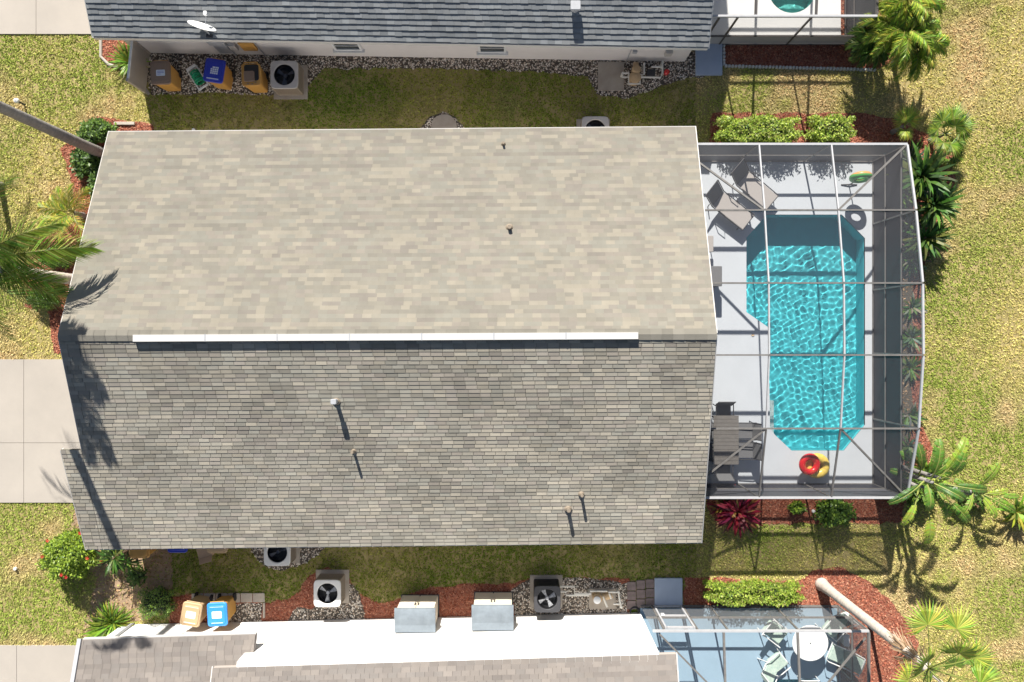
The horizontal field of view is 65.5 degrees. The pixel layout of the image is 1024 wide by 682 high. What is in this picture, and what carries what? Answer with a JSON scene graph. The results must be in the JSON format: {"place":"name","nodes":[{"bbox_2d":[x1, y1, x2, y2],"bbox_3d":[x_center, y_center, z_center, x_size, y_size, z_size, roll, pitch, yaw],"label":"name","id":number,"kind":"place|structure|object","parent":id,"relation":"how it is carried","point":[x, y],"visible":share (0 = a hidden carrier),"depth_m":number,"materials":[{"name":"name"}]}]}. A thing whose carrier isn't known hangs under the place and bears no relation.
{"place":"outdoors","nodes":[
{"label":"outdoors","id":0,"kind":"place"},
{"bbox_2d":[0,645,75,681],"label":"driveway","id":1,"kind":"structure","parent":0,"point":[35,663],"depth_m":25.95,"materials":[{"name":"concrete"}]},
{"bbox_2d":[0,359,80,502],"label":"driveway","id":2,"kind":"structure","parent":0,"point":[38,430],"depth_m":25.95,"materials":[{"name":"concrete"}]},
{"bbox_2d":[0,0,90,33],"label":"driveway","id":3,"kind":"structure","parent":0,"point":[43,16],"depth_m":25.95,"materials":[{"name":"concrete"}]},
{"bbox_2d":[0,0,1023,681],"bbox_3d":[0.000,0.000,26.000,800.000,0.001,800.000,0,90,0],"label":"lawn ground","id":4,"kind":"structure","parent":0,"point":[820,558],"depth_m":26.00,"materials":[{"name":"green plant"}]},
{"bbox_2d":[70,512,173,637],"bbox_3d":[-12.788,7.601,25.996,3.518,0.001,4.646,0,90,0],"label":"dirt patch","id":5,"kind":"object","parent":4,"relation":"on","point":[118,581],"visible":0.34,"depth_m":26.00,"materials":[{"name":"brown soil"}]},
{"bbox_2d":[35,528,101,581],"bbox_3d":[-13.942,6.764,25.193,2.080,1.618,1.645,0,90,0],"label":"shrub","id":6,"kind":"object","parent":5,"relation":"on","point":[71,556],"visible":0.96,"depth_m":24.86,"materials":[{"name":"green plant"}]},
{"bbox_2d":[85,601,137,636],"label":"lily clump","id":7,"kind":"object","parent":5,"relation":"on","point":[118,619],"visible":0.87,"depth_m":25.75,"materials":[{"name":"green plant"}]},
{"bbox_2d":[94,549,131,576],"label":"lily clump","id":8,"kind":"object","parent":5,"relation":"on","point":[113,562],"visible":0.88,"depth_m":25.00,"materials":[{"name":"green plant"}]},
{"bbox_2d":[105,550,144,578],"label":"lily clump","id":9,"kind":"object","parent":5,"relation":"on","point":[133,569],"visible":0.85,"depth_m":25.23,"materials":[{"name":"green plant"}]},
{"bbox_2d":[124,564,147,587],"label":"shrub","id":10,"kind":"object","parent":5,"relation":"on","point":[137,579],"visible":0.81,"depth_m":25.61,"materials":[{"name":"green plant"}]},
{"bbox_2d":[130,549,156,557],"bbox_3d":[-11.681,6.426,25.462,0.624,1.077,0.773,0,90,0],"label":"wheeled bin","id":11,"kind":"object","parent":5,"relation":"on","point":[140,553],"visible":0.34,"depth_m":24.92,"materials":[{"name":"orange plastic"}]},
{"bbox_2d":[135,585,178,619],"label":"shrub","id":12,"kind":"object","parent":5,"relation":"on","point":[156,602],"visible":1,"depth_m":25.48,"materials":[{"name":"green plant"}]},
{"bbox_2d":[125,40,150,93],"bbox_3d":[-11.888,-8.753,25.360,0.090,1.280,1.370,6,90,0],"label":"fence panel","id":13,"kind":"object","parent":4,"relation":"on","point":[137,70],"visible":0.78,"depth_m":25.28,"materials":[{"name":"white paint"}]},
{"bbox_2d":[70,612,678,681],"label":"house","id":14,"kind":"structure","parent":4,"relation":"on","point":[605,647],"depth_m":23.26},
{"bbox_2d":[57,126,717,549],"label":"house","id":15,"kind":"structure","parent":4,"relation":"on","point":[387,338],"depth_m":22.20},
{"bbox_2d":[84,0,713,61],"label":"house","id":16,"kind":"structure","parent":4,"relation":"on","point":[651,30],"depth_m":23.30,"materials":[{"name":"grey"}]},
{"bbox_2d":[187,11,215,37],"bbox_3d":[-8.954,-9.103,23.057,0.622,0.754,0.654,-24,90,0],"label":"satellite dish","id":17,"kind":"object","parent":16,"relation":"on","point":[206,28],"visible":1,"depth_m":23.10,"materials":[{"name":"white paint"}]},
{"bbox_2d":[331,44,364,52],"bbox_3d":[-5.193,-9.230,25.015,1.000,0.770,0.109,0,90,0],"label":"window","id":18,"kind":"structure","parent":16,"relation":"in","point":[338,48],"depth_m":25.24,"materials":[{"name":"white glass"}]},
{"bbox_2d":[477,46,507,55],"bbox_3d":[-0.624,-9.157,25.015,1.000,0.770,0.109,0,90,0],"label":"window","id":19,"kind":"structure","parent":16,"relation":"in","point":[482,51],"depth_m":25.26,"materials":[{"name":"white glass"}]},
{"bbox_2d":[147,51,704,621],"bbox_3d":[-2.722,-0.151,25.988,18.901,0.001,18.722,0,90,0],"label":"gravel bed","id":20,"kind":"object","parent":4,"relation":"on","point":[439,63],"visible":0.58,"depth_m":25.99,"materials":[{"name":"gravel"}]},
{"bbox_2d":[150,60,181,91],"bbox_3d":[-11.024,-8.432,25.458,0.624,1.084,0.773,-2,90,0],"label":"wheeled bin","id":21,"kind":"object","parent":20,"relation":"on","point":[166,75],"visible":1,"depth_m":24.95,"materials":[{"name":"orange plastic"}]},
{"bbox_2d":[186,64,209,90],"bbox_3d":[-10.136,-8.495,25.738,0.370,0.484,0.790,-32,90,0],"label":"hose reel","id":22,"kind":"object","parent":20,"relation":"on","point":[196,76],"visible":0.98,"depth_m":25.60,"materials":[{"name":"white paint"}]},
{"bbox_2d":[203,57,235,89],"bbox_3d":[-9.336,-8.496,25.460,0.624,1.080,0.773,9,90,0],"label":"wheeled bin","id":23,"kind":"object","parent":20,"relation":"on","point":[219,73],"visible":1,"depth_m":24.95,"materials":[{"name":"blue plastic"}]},
{"bbox_2d":[241,62,268,92],"bbox_3d":[-8.200,-8.395,25.477,0.594,1.045,0.751,-2,90,0],"label":"wheeled bin","id":24,"kind":"object","parent":20,"relation":"on","point":[255,77],"visible":1,"depth_m":25.00,"materials":[{"name":"orange plastic"}]},
{"bbox_2d":[264,548,299,565],"bbox_3d":[-7.444,6.706,25.610,1.060,0.780,1.060,0,90,0],"label":"air conditioner","id":25,"kind":"object","parent":20,"relation":"on","point":[280,556],"visible":0.62,"depth_m":25.33,"materials":[{"name":"metal"}]},
{"bbox_2d":[270,61,307,99],"bbox_3d":[-7.212,-8.435,25.600,1.100,0.800,1.100,0,90,0],"label":"air conditioner","id":26,"kind":"object","parent":20,"relation":"on","point":[288,80],"visible":1,"depth_m":25.48,"materials":[{"name":"metal"}]},
{"bbox_2d":[314,569,348,606],"bbox_3d":[-5.850,7.998,25.600,1.080,0.800,1.080,0,90,0],"label":"air conditioner","id":27,"kind":"object","parent":20,"relation":"on","point":[331,588],"visible":1,"depth_m":25.48,"materials":[{"name":"metal"}]},
{"bbox_2d":[431,114,456,127],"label":"equipment slab","id":28,"kind":"structure","parent":20,"relation":"on","point":[444,121],"depth_m":25.95,"materials":[{"name":"concrete"}]},
{"bbox_2d":[560,586,621,608],"bbox_3d":[2.548,8.224,25.710,2.069,0.580,0.573,7,90,0],"label":"pool pump","id":29,"kind":"object","parent":20,"relation":"on","point":[597,597],"visible":0.99,"depth_m":25.59,"materials":[{"name":"white paint"}]},
{"bbox_2d":[589,588,615,608],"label":"equipment slab","id":30,"kind":"structure","parent":20,"relation":"on","point":[600,605],"depth_m":25.94,"materials":[{"name":"concrete"}]},
{"bbox_2d":[598,62,623,90],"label":"equipment slab","id":31,"kind":"structure","parent":20,"relation":"on","point":[609,77],"depth_m":25.94,"materials":[{"name":"concrete"}]},
{"bbox_2d":[620,60,669,85],"bbox_3d":[4.320,-8.641,25.760,1.594,0.480,0.760,0,90,0],"label":"pool pump","id":32,"kind":"object","parent":20,"relation":"on","point":[634,77],"visible":1,"depth_m":25.62,"materials":[{"name":"plastic"}]},
{"bbox_2d":[25,0,955,681],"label":"bark mulch","id":33,"kind":"object","parent":4,"relation":"on","point":[763,506],"visible":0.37,"depth_m":25.98,"materials":[{"name":"red wood"}]},
{"bbox_2d":[0,101,103,157],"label":"feather palm","id":34,"kind":"object","parent":33,"relation":"on","point":[25,118],"visible":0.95,"depth_m":22.83,"materials":[{"name":"grey plant"}]},
{"bbox_2d":[0,170,104,341],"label":"feather palm","id":35,"kind":"object","parent":33,"relation":"on","point":[28,278],"visible":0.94,"depth_m":20.52,"materials":[{"name":"green plant"}]},
{"bbox_2d":[37,182,92,246],"bbox_3d":[-14.109,-4.009,25.445,2.047,1.110,2.142,0,90,0],"label":"feather palm","id":36,"kind":"object","parent":33,"relation":"on","point":[60,208],"visible":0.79,"depth_m":25.18,"materials":[{"name":"green plant"}]},
{"bbox_2d":[67,148,100,179],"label":"shrub","id":37,"kind":"object","parent":33,"relation":"on","point":[84,163],"visible":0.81,"depth_m":25.46,"materials":[{"name":"green plant"}]},
{"bbox_2d":[74,117,118,145],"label":"shrub","id":38,"kind":"object","parent":33,"relation":"on","point":[95,130],"visible":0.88,"depth_m":25.46,"materials":[{"name":"green plant"}]},
{"bbox_2d":[106,40,151,79],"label":"lily clump","id":39,"kind":"object","parent":33,"relation":"on","point":[121,61],"visible":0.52,"depth_m":25.77,"materials":[{"name":"green plant"}]},
{"bbox_2d":[204,593,215,600],"bbox_3d":[-9.858,8.382,25.970,0.375,0.040,0.300,0,90,0],"label":"paver","id":40,"kind":"object","parent":33,"relation":"on","point":[209,594],"visible":0.55,"depth_m":25.95,"materials":[{"name":"grey concrete"}]},
{"bbox_2d":[180,592,212,626],"bbox_3d":[-10.057,8.560,25.460,0.624,1.080,0.773,10,90,0],"label":"wheeled bin","id":41,"kind":"object","parent":40,"relation":"on","point":[194,612],"visible":0.98,"depth_m":24.95,"materials":[{"name":"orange plastic"}]},
{"bbox_2d":[216,593,227,598],"bbox_3d":[-9.458,8.379,25.970,0.376,0.040,0.300,0,90,0],"label":"paver","id":42,"kind":"object","parent":33,"relation":"on","point":[224,594],"visible":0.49,"depth_m":25.95,"materials":[{"name":"grey concrete"}]},
{"bbox_2d":[207,593,236,626],"bbox_3d":[-9.243,8.560,25.460,0.624,1.080,0.773,-3,90,0],"label":"wheeled bin","id":43,"kind":"object","parent":42,"relation":"on","point":[221,610],"visible":1,"depth_m":24.95,"materials":[{"name":"blue plastic"}]},
{"bbox_2d":[394,594,438,632],"bbox_3d":[-2.994,8.618,25.250,1.260,1.500,0.740,0,90,0],"label":"storage cabinet","id":44,"kind":"object","parent":33,"relation":"on","point":[416,613],"visible":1,"depth_m":24.55,"materials":[{"name":"white plastic"}]},
{"bbox_2d":[472,591,513,629],"bbox_3d":[-0.599,8.540,25.250,1.292,1.500,0.772,0,90,0],"label":"storage cabinet","id":45,"kind":"object","parent":33,"relation":"on","point":[492,610],"visible":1,"depth_m":24.55,"materials":[{"name":"white plastic"}]},
{"bbox_2d":[711,499,764,539],"bbox_3d":[7.274,5.513,25.513,1.759,0.689,1.803,0,90,0],"label":"cordyline","id":46,"kind":"object","parent":33,"relation":"on","point":[743,512],"visible":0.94,"depth_m":25.51,"materials":[{"name":"red plant"}]},
{"bbox_2d":[700,578,806,607],"bbox_3d":[7.738,8.073,25.560,3.334,0.888,0.876,0,90,0],"label":"hedge","id":47,"kind":"object","parent":33,"relation":"on","point":[750,592],"visible":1,"depth_m":25.35,"materials":[{"name":"green plant"}]},
{"bbox_2d":[711,113,803,142],"bbox_3d":[7.879,-6.718,25.489,2.908,1.027,1.052,0,90,0],"label":"hedge","id":48,"kind":"object","parent":33,"relation":"on","point":[756,129],"visible":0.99,"depth_m":25.19,"materials":[{"name":"green plant"}]},
{"bbox_2d":[786,500,807,514],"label":"shrub","id":49,"kind":"object","parent":33,"relation":"on","point":[796,507],"visible":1,"depth_m":25.61,"materials":[{"name":"green plant"}]},
{"bbox_2d":[803,113,856,142],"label":"hedge","id":50,"kind":"object","parent":33,"relation":"on","point":[836,128],"visible":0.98,"depth_m":25.21,"materials":[{"name":"green plant"}]},
{"bbox_2d":[811,499,856,527],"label":"shrub","id":51,"kind":"object","parent":33,"relation":"on","point":[834,512],"visible":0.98,"depth_m":25.23,"materials":[{"name":"green plant"}]},
{"bbox_2d":[845,17,899,69],"bbox_3d":[11.313,-9.310,25.172,1.871,1.657,1.745,0,90,0],"label":"feather palm","id":52,"kind":"object","parent":33,"relation":"on","point":[864,51],"visible":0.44,"depth_m":24.58,"materials":[{"name":"green plant"}]},
{"bbox_2d":[856,0,940,69],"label":"feather palm","id":53,"kind":"object","parent":33,"relation":"on","point":[919,35],"visible":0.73,"depth_m":23.73,"materials":[{"name":"green plant"}]},
{"bbox_2d":[890,101,922,141],"bbox_3d":[12.392,-6.898,25.346,1.047,1.308,1.261,0,90,0],"label":"fan palm","id":54,"kind":"object","parent":33,"relation":"on","point":[906,115],"visible":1,"depth_m":24.99,"materials":[{"name":"green plant"}]},
{"bbox_2d":[815,577,1005,681],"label":"fan palm","id":55,"kind":"object","parent":33,"relation":"on","point":[918,664],"visible":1,"depth_m":18.99,"materials":[{"name":"green plant"}]},
{"bbox_2d":[879,0,946,34],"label":"feather palm","id":56,"kind":"object","parent":33,"relation":"on","point":[908,13],"visible":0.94,"depth_m":23.37,"materials":[{"name":"green plant"}]},
{"bbox_2d":[903,170,923,216],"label":"lily clump","id":57,"kind":"object","parent":33,"relation":"on","point":[907,203],"visible":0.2,"depth_m":25.78,"materials":[{"name":"green plant"}]},
{"bbox_2d":[885,139,958,203],"bbox_3d":[12.745,-5.244,25.005,2.184,1.993,1.991,0,90,0],"label":"lily clump","id":58,"kind":"object","parent":33,"relation":"on","point":[928,176],"visible":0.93,"depth_m":24.55,"materials":[{"name":"green plant"}]},
{"bbox_2d":[903,467,940,507],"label":"shrub","id":59,"kind":"object","parent":33,"relation":"on","point":[910,501],"visible":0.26,"depth_m":25.34,"materials":[{"name":"green plant"}]},
{"bbox_2d":[903,213,956,262],"bbox_3d":[13.137,-3.296,25.410,1.687,1.186,1.750,0,90,0],"label":"lily clump","id":60,"kind":"object","parent":33,"relation":"on","point":[936,236],"visible":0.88,"depth_m":25.18,"materials":[{"name":"green plant"}]},
{"bbox_2d":[907,171,966,230],"bbox_3d":[13.239,-4.383,25.202,1.780,1.600,1.921,0,90,0],"label":"lily clump","id":61,"kind":"object","parent":33,"relation":"on","point":[933,206],"visible":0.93,"depth_m":24.80,"materials":[{"name":"green plant"}]},
{"bbox_2d":[887,436,986,543],"bbox_3d":[12.557,4.330,24.065,2.915,3.876,2.772,-42,90,0],"label":"paddle plant","id":62,"kind":"object","parent":33,"relation":"on","point":[941,484],"visible":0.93,"depth_m":23.31,"materials":[{"name":"green plant"}]},
{"bbox_2d":[931,134,968,170],"bbox_3d":[13.997,-6.051,25.648,1.084,0.705,1.238,-35,90,0],"label":"fan palm","id":63,"kind":"object","parent":33,"relation":"on","point":[955,160],"visible":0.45,"depth_m":25.38,"materials":[{"name":"green plant"}]},
{"bbox_2d":[926,103,979,157],"bbox_3d":[13.785,-6.604,25.217,1.724,1.566,1.770,0,90,0],"label":"fan palm","id":64,"kind":"object","parent":33,"relation":"on","point":[960,121],"visible":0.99,"depth_m":24.89,"materials":[{"name":"green plant"}]},
{"bbox_2d":[920,653,1001,681],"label":"fan palm","id":65,"kind":"object","parent":33,"relation":"on","point":[958,659],"visible":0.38,"depth_m":20.96,"materials":[{"name":"green plant"}]},
{"bbox_2d":[69,201,914,637],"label":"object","id":66,"kind":"object","parent":4,"relation":"on","point":[169,555],"visible":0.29,"depth_m":25.98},
{"bbox_2d":[530,575,562,612],"bbox_3d":[1.116,8.160,25.575,1.060,0.850,1.060,0,90,0],"label":"pool heater","id":67,"kind":"object","parent":4,"relation":"on","point":[546,595],"visible":1,"depth_m":25.40,"materials":[{"name":"metal"}]},
{"bbox_2d":[576,116,609,126],"bbox_3d":[2.644,-6.690,25.610,1.080,0.780,1.080,0,90,0],"label":"air conditioner","id":68,"kind":"object","parent":4,"relation":"on","point":[594,121],"visible":0.28,"depth_m":25.23,"materials":[{"name":"metal"}]},
{"bbox_2d":[654,577,681,604],"bbox_3d":[5.097,8.195,25.945,0.899,0.090,0.949,0,90,0],"label":"door step","id":69,"kind":"object","parent":4,"relation":"on","point":[668,590],"depth_m":25.90,"materials":[{"name":"concrete"}]},
{"bbox_2d":[695,44,721,75],"bbox_3d":[6.412,-9.161,25.945,0.866,0.090,1.016,0,90,0],"label":"door step","id":70,"kind":"object","parent":4,"relation":"on","point":[708,62],"depth_m":25.90,"materials":[{"name":"concrete"}]},
{"bbox_2d":[640,607,836,681],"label":"pool deck","id":71,"kind":"structure","parent":4,"relation":"on","point":[701,653],"depth_m":25.95,"materials":[{"name":"grey concrete"}]},
{"bbox_2d":[641,605,869,681],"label":"pool cage","id":72,"kind":"object","parent":71,"relation":"on","point":[854,640],"visible":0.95,"depth_m":24.54,"materials":[{"name":"grey metal"}]},
{"bbox_2d":[653,605,694,628],"bbox_3d":[5.050,8.592,24.898,0.915,2.005,0.085,0,90,0],"label":"screen door","id":73,"kind":"structure","parent":72,"relation":"in","point":[662,614],"depth_m":24.89,"materials":[{"name":"white paint"}]},
{"bbox_2d":[757,645,790,681],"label":"patio chair","id":74,"kind":"object","parent":71,"relation":"on","point":[776,662],"visible":1,"depth_m":25.45,"materials":[{"name":"white paint"}]},
{"bbox_2d":[757,613,791,647],"bbox_3d":[8.358,9.265,25.484,0.983,0.943,0.616,38,90,0],"label":"patio chair","id":75,"kind":"object","parent":71,"relation":"on","point":[777,637],"visible":0.85,"depth_m":25.50,"materials":[{"name":"white paint"}]},
{"bbox_2d":[792,625,827,660],"bbox_3d":[9.467,9.588,25.598,1.140,0.705,1.140,0,90,0],"label":"round table","id":76,"kind":"object","parent":71,"relation":"on","point":[813,646],"visible":0.91,"depth_m":25.25,"materials":[{"name":"white paint"}]},
{"bbox_2d":[815,607,850,641],"bbox_3d":[10.410,9.042,25.484,0.616,0.943,0.983,40,90,0],"label":"patio chair","id":77,"kind":"object","parent":71,"relation":"on","point":[835,623],"visible":0.68,"depth_m":25.50,"materials":[{"name":"white paint"}]},
{"bbox_2d":[823,638,845,669],"bbox_3d":[10.623,10.126,25.484,0.983,0.943,0.616,22,90,0],"label":"patio chair","id":78,"kind":"object","parent":71,"relation":"on","point":[835,653],"visible":0.54,"depth_m":25.50,"materials":[{"name":"white paint"}]},
{"bbox_2d":[711,0,840,34],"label":"pool deck","id":79,"kind":"structure","parent":4,"relation":"on","point":[782,26],"depth_m":25.95,"materials":[{"name":"white concrete"}]},
{"bbox_2d":[771,0,812,12],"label":"swimming pool","id":80,"kind":"structure","parent":79,"relation":"in","point":[792,6],"depth_m":26.06,"materials":[{"name":"liquid"}]},
{"bbox_2d":[710,0,878,44],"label":"pool cage","id":81,"kind":"object","parent":79,"relation":"on","point":[855,11],"visible":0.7,"depth_m":25.22,"materials":[{"name":"white metal"}]},
{"bbox_2d":[700,162,872,482],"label":"pool deck","id":82,"kind":"structure","parent":4,"relation":"on","point":[741,381],"depth_m":25.95,"materials":[{"name":"white concrete"}]},
{"bbox_2d":[711,266,721,286],"bbox_3d":[6.425,-2.050,25.565,0.480,0.770,0.640,0,90,0],"label":"deck box","id":83,"kind":"object","parent":82,"relation":"on","point":[716,272],"visible":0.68,"depth_m":25.18,"materials":[{"name":"grey plastic"}]},
{"bbox_2d":[711,402,735,418],"bbox_3d":[6.773,2.227,25.488,0.572,0.926,0.648,0,90,0],"label":"patio chair","id":84,"kind":"object","parent":82,"relation":"on","point":[723,408],"visible":0.62,"depth_m":25.52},
{"bbox_2d":[709,415,738,463],"bbox_3d":[6.793,3.141,25.599,0.795,0.700,1.550,0,90,0],"label":"dining table","id":85,"kind":"object","parent":82,"relation":"on","point":[725,443],"visible":0.91,"depth_m":25.25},
{"bbox_2d":[712,464,735,480],"bbox_3d":[6.756,4.087,25.488,0.572,0.926,0.648,0,90,0],"label":"patio chair","id":86,"kind":"object","parent":82,"relation":"on","point":[722,472],"visible":0.62,"depth_m":25.44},
{"bbox_2d":[705,180,754,229],"bbox_3d":[6.950,-4.320,25.507,1.696,0.890,0.708,38,90,0],"label":"sun lounger","id":87,"kind":"object","parent":82,"relation":"on","point":[717,196],"visible":0.93,"depth_m":25.61,"materials":[{"name":"beige fabric"}]},
{"bbox_2d":[738,421,761,440],"bbox_3d":[7.539,2.878,25.488,0.648,0.926,0.572,0,90,0],"label":"patio chair","id":88,"kind":"object","parent":82,"relation":"on","point":[748,433],"visible":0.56,"depth_m":25.52,"materials":[{"name":"grey"}]},
{"bbox_2d":[739,441,761,460],"bbox_3d":[7.555,3.501,25.488,0.648,0.926,0.572,0,90,0],"label":"patio chair","id":89,"kind":"object","parent":82,"relation":"on","point":[752,450],"visible":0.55,"depth_m":25.50,"materials":[{"name":"grey"}]},
{"bbox_2d":[731,158,778,208],"bbox_3d":[7.740,-4.978,25.507,1.696,0.890,0.708,40,90,0],"label":"sun lounger","id":90,"kind":"object","parent":82,"relation":"on","point":[747,182],"visible":0.82,"depth_m":25.61,"materials":[{"name":"beige fabric"}]},
{"bbox_2d":[746,215,864,450],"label":"swimming pool","id":91,"kind":"structure","parent":82,"relation":"in","point":[804,391],"depth_m":26.10,"materials":[{"name":"liquid"}]},
{"bbox_2d":[698,143,924,498],"bbox_3d":[8.424,-0.600,24.337,6.728,3.235,10.585,0,90,0],"label":"pool cage","id":92,"kind":"object","parent":82,"relation":"on","point":[887,283],"visible":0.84,"depth_m":24.49,"materials":[{"name":"grey metal"}]},
{"bbox_2d":[841,171,872,184],"bbox_3d":[10.981,-5.158,25.345,0.690,1.230,0.288,0,90,0],"label":"swim ring","id":93,"kind":"object","parent":82,"relation":"on","point":[861,177],"visible":0.94,"depth_m":24.93,"materials":[{"name":"green plastic"}]},
{"bbox_2d":[722,45,875,71],"bbox_3d":[9.304,-8.919,25.950,5.073,0.099,0.802,10,90,0],"label":"stone edging","id":94,"kind":"object","parent":4,"relation":"on","point":[820,68],"visible":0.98,"depth_m":25.91,"materials":[{"name":"grey stone"}]},
{"bbox_2d":[903,202,913,463],"bbox_3d":[12.464,-0.534,25.988,1.344,0.001,10.451,0,90,0],"label":"soil strip","id":95,"kind":"object","parent":4,"relation":"on","point":[908,294],"visible":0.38,"depth_m":25.99,"materials":[{"name":"brown soil"}]},
{"bbox_2d":[903,356,920,381],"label":"lily clump","id":96,"kind":"object","parent":95,"relation":"on","point":[911,372],"visible":0.85,"depth_m":25.85,"materials":[{"name":"green plant"}]},
{"bbox_2d":[903,203,925,242],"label":"lily clump","id":97,"kind":"object","parent":95,"relation":"on","point":[908,218],"visible":0.37,"depth_m":25.79,"materials":[{"name":"green plant"}]},
{"bbox_2d":[903,324,926,351],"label":"lily clump","id":98,"kind":"object","parent":95,"relation":"on","point":[914,332],"visible":0.88,"depth_m":25.85,"materials":[{"name":"green plant"}]},
{"bbox_2d":[903,402,927,431],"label":"lily clump","id":99,"kind":"object","parent":95,"relation":"on","point":[909,420],"visible":0.74,"depth_m":25.85,"materials":[{"name":"green plant"}]},
{"bbox_2d":[903,293,927,319],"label":"lily clump","id":100,"kind":"object","parent":95,"relation":"on","point":[916,308],"visible":0.87,"depth_m":25.86,"materials":[{"name":"green plant"}]},
{"bbox_2d":[903,242,931,278],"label":"lily clump","id":101,"kind":"object","parent":95,"relation":"on","point":[913,264],"visible":0.68,"depth_m":25.82,"materials":[{"name":"green plant"}]},
{"bbox_2d":[884,23,949,81],"bbox_3d":[12.380,-9.045,25.039,2.045,1.923,1.921,-42,90,0],"label":"feather palm","id":102,"kind":"object","parent":4,"relation":"on","point":[943,41],"visible":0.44,"depth_m":24.34,"materials":[{"name":"green plant"}]},
{"bbox_2d":[958,489,989,509],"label":"shrub","id":103,"kind":"object","parent":4,"relation":"on","point":[977,501],"visible":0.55,"depth_m":25.59,"materials":[{"name":"green plant"}]},
{"bbox_2d":[939,462,1018,518],"bbox_3d":[14.755,4.881,25.237,1.987,1.649,2.025,-35,90,0],"label":"paddle plant","id":104,"kind":"object","parent":4,"relation":"on","point":[1008,507],"visible":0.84,"depth_m":24.84,"materials":[{"name":"green plant"}]},
{"bbox_2d":[996,495,1023,530],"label":"lily clump","id":105,"kind":"object","parent":4,"relation":"on","point":[1017,515],"visible":0.76,"depth_m":25.57,"materials":[{"name":"green plant"}]},
{"bbox_3d":[9.822,4.073,25.860,0.560,0.180,0.560,0,90,0],"label":"side table","id":106,"kind":"object","parent":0,"visible":0},
{"bbox_2d":[806,453,829,477],"bbox_3d":[9.826,4.017,25.650,0.814,0.246,0.824,0,90,0],"label":"swim ring","id":107,"kind":"object","parent":106,"relation":"on","point":[823,470],"visible":0.79,"depth_m":25.54,"materials":[{"name":"yellow plastic"}]},
{"bbox_2d":[799,453,819,474],"bbox_3d":[9.505,3.937,25.427,0.710,0.205,0.710,0,94,-8],"label":"swim ring","id":108,"kind":"object","parent":107,"relation":"on","point":[814,458],"visible":1,"depth_m":25.35,"materials":[{"name":"red plastic"}]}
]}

